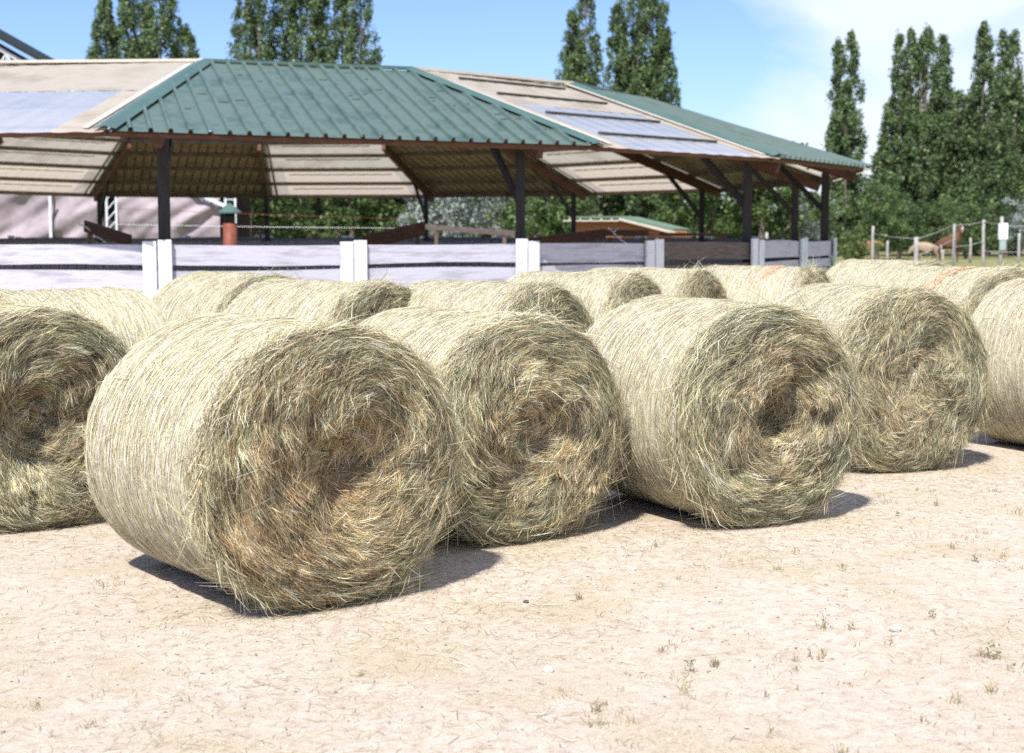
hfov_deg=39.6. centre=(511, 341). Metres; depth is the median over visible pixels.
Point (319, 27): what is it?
poplar tree
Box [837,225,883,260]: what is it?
bush
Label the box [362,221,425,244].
timber partition
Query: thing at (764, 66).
sky
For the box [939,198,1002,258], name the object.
broadleaf tree
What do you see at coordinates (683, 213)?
broadleaf tree
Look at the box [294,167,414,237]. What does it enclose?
broadleaf tree
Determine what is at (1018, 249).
fence post
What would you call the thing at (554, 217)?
broadleaf tree
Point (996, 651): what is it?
weed
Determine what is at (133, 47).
poplar tree
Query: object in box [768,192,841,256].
silver tree
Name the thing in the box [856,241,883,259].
horse
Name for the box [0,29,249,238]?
riding hall
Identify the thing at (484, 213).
broadleaf tree
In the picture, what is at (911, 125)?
poplar tree
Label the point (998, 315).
hay bale
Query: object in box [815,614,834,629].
weed
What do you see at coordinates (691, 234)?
timber partition
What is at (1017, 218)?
silver tree
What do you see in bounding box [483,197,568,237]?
silver tree
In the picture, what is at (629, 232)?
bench
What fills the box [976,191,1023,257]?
broadleaf tree
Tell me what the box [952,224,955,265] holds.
fence post
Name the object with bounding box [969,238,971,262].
fence post
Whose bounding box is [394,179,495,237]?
silver tree
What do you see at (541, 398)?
hay bale
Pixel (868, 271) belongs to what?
hay bale
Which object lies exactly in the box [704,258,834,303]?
hay bale
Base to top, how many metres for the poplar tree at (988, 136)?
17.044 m
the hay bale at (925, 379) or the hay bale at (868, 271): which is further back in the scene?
the hay bale at (868, 271)
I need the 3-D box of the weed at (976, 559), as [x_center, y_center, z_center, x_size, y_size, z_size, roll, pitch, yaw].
[2.265,1.058,6.950,0.064,0.060,0.077,4,6,42]
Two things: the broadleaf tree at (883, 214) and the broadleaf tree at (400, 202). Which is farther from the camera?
the broadleaf tree at (883, 214)
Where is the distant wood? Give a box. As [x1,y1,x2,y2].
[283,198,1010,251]
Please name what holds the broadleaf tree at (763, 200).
on the ground at (864, 698)
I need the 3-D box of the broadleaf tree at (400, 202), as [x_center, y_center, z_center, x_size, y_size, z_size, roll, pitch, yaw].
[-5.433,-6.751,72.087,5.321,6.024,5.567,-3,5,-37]
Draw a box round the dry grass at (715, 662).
[21,484,1023,752]
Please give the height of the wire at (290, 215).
0.331 m
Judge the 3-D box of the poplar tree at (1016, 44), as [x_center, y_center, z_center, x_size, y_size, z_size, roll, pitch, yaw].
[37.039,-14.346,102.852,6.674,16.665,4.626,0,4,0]
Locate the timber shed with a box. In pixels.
[563,216,690,237]
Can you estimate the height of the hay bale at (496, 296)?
1.423 m
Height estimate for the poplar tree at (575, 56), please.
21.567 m
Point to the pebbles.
(534, 632)
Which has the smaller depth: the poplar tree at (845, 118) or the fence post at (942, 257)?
the fence post at (942, 257)
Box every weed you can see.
[684,659,697,672]
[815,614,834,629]
[820,259,835,271]
[928,609,936,618]
[967,553,981,562]
[986,642,1000,660]
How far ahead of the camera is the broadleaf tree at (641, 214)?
80.48 m
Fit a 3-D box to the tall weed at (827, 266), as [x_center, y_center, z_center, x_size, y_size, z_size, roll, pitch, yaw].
[4.143,-0.428,18.509,0.774,1.302,0.838,-3,5,-30]
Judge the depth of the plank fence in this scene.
21.61 m
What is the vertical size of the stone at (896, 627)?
0.034 m
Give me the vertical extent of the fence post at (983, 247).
2.142 m
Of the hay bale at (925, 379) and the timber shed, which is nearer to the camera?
the hay bale at (925, 379)
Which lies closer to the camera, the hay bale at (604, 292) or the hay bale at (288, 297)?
the hay bale at (288, 297)
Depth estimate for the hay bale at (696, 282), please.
13.39 m
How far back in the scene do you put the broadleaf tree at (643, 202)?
74.03 m
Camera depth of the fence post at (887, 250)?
71.82 m
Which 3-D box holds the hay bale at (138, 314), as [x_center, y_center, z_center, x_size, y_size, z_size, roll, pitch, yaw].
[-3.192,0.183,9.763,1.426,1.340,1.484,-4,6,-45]
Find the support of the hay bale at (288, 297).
on the ground at (864, 698)
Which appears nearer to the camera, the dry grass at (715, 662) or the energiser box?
the dry grass at (715, 662)
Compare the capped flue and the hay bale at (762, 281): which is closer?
the hay bale at (762, 281)
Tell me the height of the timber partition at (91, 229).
1.857 m
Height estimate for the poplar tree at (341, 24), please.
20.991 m
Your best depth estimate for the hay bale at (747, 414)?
7.75 m
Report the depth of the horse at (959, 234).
74.52 m
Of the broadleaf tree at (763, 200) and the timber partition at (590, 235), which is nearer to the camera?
the timber partition at (590, 235)
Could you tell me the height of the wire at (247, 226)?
0.124 m
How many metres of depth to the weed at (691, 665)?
5.22 m
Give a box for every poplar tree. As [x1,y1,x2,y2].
[85,0,199,130]
[224,0,281,235]
[264,0,336,237]
[324,0,384,236]
[554,0,608,210]
[598,0,684,215]
[821,29,871,255]
[858,21,978,255]
[935,20,1023,255]
[995,28,1023,255]
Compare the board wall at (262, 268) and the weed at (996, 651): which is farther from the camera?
the board wall at (262, 268)
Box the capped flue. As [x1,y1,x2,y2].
[217,203,241,270]
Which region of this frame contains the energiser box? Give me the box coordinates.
[998,223,1007,249]
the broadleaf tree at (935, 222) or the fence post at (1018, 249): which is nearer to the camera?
the fence post at (1018, 249)
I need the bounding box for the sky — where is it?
[0,0,1023,210]
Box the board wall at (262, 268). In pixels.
[0,241,741,270]
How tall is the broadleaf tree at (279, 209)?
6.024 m
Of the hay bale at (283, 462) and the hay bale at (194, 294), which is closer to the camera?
the hay bale at (283, 462)
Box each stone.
[543,666,554,672]
[889,624,900,631]
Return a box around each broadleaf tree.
[249,131,329,237]
[250,167,315,237]
[257,133,369,237]
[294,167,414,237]
[320,198,441,233]
[360,167,443,233]
[429,197,537,237]
[490,160,630,237]
[558,110,638,229]
[587,194,684,225]
[622,159,738,237]
[644,191,759,237]
[690,141,845,239]
[801,191,857,239]
[852,178,914,259]
[863,189,932,258]
[917,199,964,242]
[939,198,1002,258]
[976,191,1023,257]
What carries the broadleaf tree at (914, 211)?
on the ground at (864, 698)
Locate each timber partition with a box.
[78,220,131,244]
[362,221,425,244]
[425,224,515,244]
[525,227,626,242]
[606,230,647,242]
[648,232,729,241]
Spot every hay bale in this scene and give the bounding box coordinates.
[0,284,132,533]
[0,284,167,351]
[80,298,482,621]
[150,259,302,323]
[224,265,415,325]
[358,291,637,549]
[405,259,597,333]
[508,261,664,323]
[585,281,881,531]
[588,259,731,299]
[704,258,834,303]
[770,266,1002,472]
[825,250,951,285]
[881,262,1023,318]
[971,278,1023,444]
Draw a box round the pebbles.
[0,472,1023,752]
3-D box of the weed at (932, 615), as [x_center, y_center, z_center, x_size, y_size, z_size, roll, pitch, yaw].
[1.759,1.140,5.957,0.042,0.047,0.043,4,6,45]
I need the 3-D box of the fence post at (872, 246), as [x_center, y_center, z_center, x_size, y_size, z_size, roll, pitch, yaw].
[14.666,-3.717,57.883,0.133,1.958,0.116,0,4,0]
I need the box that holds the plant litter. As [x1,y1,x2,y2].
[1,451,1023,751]
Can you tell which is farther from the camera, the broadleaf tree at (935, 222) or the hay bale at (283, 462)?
the broadleaf tree at (935, 222)
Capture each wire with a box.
[118,208,424,219]
[118,224,343,227]
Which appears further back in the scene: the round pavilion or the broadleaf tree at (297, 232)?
the broadleaf tree at (297, 232)
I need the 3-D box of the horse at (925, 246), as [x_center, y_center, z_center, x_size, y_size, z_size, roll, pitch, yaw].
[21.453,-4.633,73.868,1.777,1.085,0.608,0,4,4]
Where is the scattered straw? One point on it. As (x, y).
(38, 536)
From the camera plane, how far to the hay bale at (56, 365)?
7.71 m
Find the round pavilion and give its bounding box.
[0,58,872,262]
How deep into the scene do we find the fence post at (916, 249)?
41.87 m
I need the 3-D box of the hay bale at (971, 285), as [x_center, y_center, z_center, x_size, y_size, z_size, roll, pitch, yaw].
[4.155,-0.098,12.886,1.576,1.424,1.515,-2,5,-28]
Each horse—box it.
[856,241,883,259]
[908,242,941,261]
[932,224,962,261]
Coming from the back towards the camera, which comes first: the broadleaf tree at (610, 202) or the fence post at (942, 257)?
the broadleaf tree at (610, 202)
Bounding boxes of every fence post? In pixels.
[871,226,873,259]
[886,241,888,259]
[914,237,918,260]
[941,250,943,262]
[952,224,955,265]
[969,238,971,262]
[981,220,984,266]
[998,217,1003,266]
[1017,233,1020,266]
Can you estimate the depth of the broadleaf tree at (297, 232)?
79.89 m
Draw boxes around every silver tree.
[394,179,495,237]
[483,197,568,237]
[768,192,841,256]
[1002,196,1023,251]
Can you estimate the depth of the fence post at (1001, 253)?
51.86 m
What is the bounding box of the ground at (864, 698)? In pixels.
[0,238,1023,752]
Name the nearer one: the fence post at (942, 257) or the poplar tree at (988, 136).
the fence post at (942, 257)
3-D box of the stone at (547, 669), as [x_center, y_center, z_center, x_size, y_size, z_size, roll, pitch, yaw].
[0.134,1.204,5.220,0.045,0.032,0.035,1,4,11]
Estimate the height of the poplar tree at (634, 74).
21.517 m
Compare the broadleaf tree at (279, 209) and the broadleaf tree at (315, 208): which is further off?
the broadleaf tree at (315, 208)
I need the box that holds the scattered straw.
[0,434,1023,752]
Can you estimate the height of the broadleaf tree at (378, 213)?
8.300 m
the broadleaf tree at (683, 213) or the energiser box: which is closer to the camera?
the energiser box
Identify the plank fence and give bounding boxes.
[0,235,836,298]
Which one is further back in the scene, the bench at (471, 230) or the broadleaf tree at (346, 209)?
the broadleaf tree at (346, 209)
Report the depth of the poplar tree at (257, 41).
98.49 m
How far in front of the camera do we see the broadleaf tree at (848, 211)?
83.33 m

